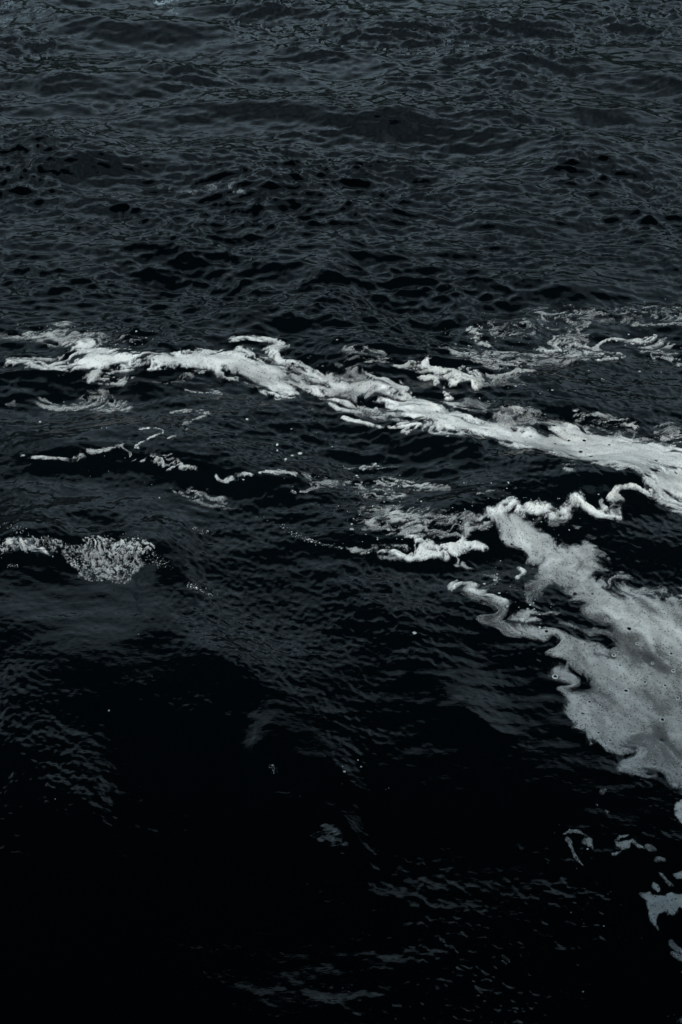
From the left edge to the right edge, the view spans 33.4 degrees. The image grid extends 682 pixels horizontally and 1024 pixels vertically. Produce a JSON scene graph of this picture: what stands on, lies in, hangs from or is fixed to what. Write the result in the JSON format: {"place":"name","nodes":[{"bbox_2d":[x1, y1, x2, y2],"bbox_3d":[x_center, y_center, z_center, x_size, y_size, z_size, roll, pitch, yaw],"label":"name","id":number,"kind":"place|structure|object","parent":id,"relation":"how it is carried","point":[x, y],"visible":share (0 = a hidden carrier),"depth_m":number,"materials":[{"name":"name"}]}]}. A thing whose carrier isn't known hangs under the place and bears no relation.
{"place":"outdoors","nodes":[
{"label":"outdoors","id":0,"kind":"place"},
{"bbox_2d":[0,0,681,1023],"bbox_3d":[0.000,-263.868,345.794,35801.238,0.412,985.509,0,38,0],"label":"water","id":1,"kind":"structure","parent":0,"point":[416,182],"depth_m":8.00,"materials":[{"name":"black liquid"}]},
{"bbox_2d":[3,530,152,582],"bbox_3d":[-1.832,0.291,7.659,1.170,0.181,0.487,0,38,0],"label":"patch of bubbly foam","id":2,"kind":"object","parent":1,"relation":"on","point":[121,543],"visible":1,"depth_m":7.74,"materials":[{"name":"liquid"}]},
{"bbox_2d":[3,516,341,773],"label":"crest bubbles","id":3,"kind":"object","parent":1,"relation":"on","point":[192,583],"visible":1,"depth_m":7.69,"materials":[{"name":"liquid"}]},
{"bbox_2d":[33,415,432,498],"bbox_3d":[-0.495,-0.323,8.464,3.780,0.241,1.090,13,40,16],"label":"lacy foam","id":4,"kind":"object","parent":1,"relation":"on","point":[294,473],"visible":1,"depth_m":8.39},
{"bbox_2d":[6,321,681,511],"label":"foam streak","id":5,"kind":"object","parent":1,"relation":"on","point":[636,456],"visible":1,"depth_m":9.02,"materials":[{"name":"white liquid"}]},
{"bbox_2d":[28,312,671,991],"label":"foam flecks","id":6,"kind":"object","parent":1,"relation":"on","point":[446,514],"visible":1,"depth_m":8.03,"materials":[{"name":"grey liquid"}]},
{"bbox_2d":[352,508,487,566],"bbox_3d":[0.535,0.128,7.877,1.009,0.184,0.625,4,38,5],"label":"foam streak","id":7,"kind":"object","parent":1,"relation":"on","point":[452,547],"visible":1,"depth_m":7.75,"materials":[{"name":"white liquid"}]},
{"bbox_2d":[395,311,680,439],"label":"lacy foam","id":8,"kind":"object","parent":1,"relation":"on","point":[456,379],"visible":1,"depth_m":9.48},
{"bbox_2d":[468,482,652,529],"bbox_3d":[1.552,0.059,7.908,1.449,0.209,0.733,0,38,0],"label":"foam roll","id":9,"kind":"object","parent":1,"relation":"on","point":[537,508],"visible":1,"depth_m":7.98,"materials":[{"name":"white liquid"}]},
{"bbox_2d":[448,511,681,785],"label":"foam patch","id":10,"kind":"object","parent":1,"relation":"on","point":[669,623],"visible":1,"depth_m":7.25,"materials":[{"name":"grey liquid"}]},
{"bbox_2d":[646,893,681,922],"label":"foam island","id":11,"kind":"structure","parent":1,"relation":"on","point":[652,901],"depth_m":5.61,"materials":[{"name":"grey liquid"}]},
{"bbox_2d":[675,800,681,821],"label":"foam island","id":12,"kind":"structure","parent":1,"relation":"on","point":[678,805],"depth_m":6.04,"materials":[{"name":"grey liquid"}]}
]}

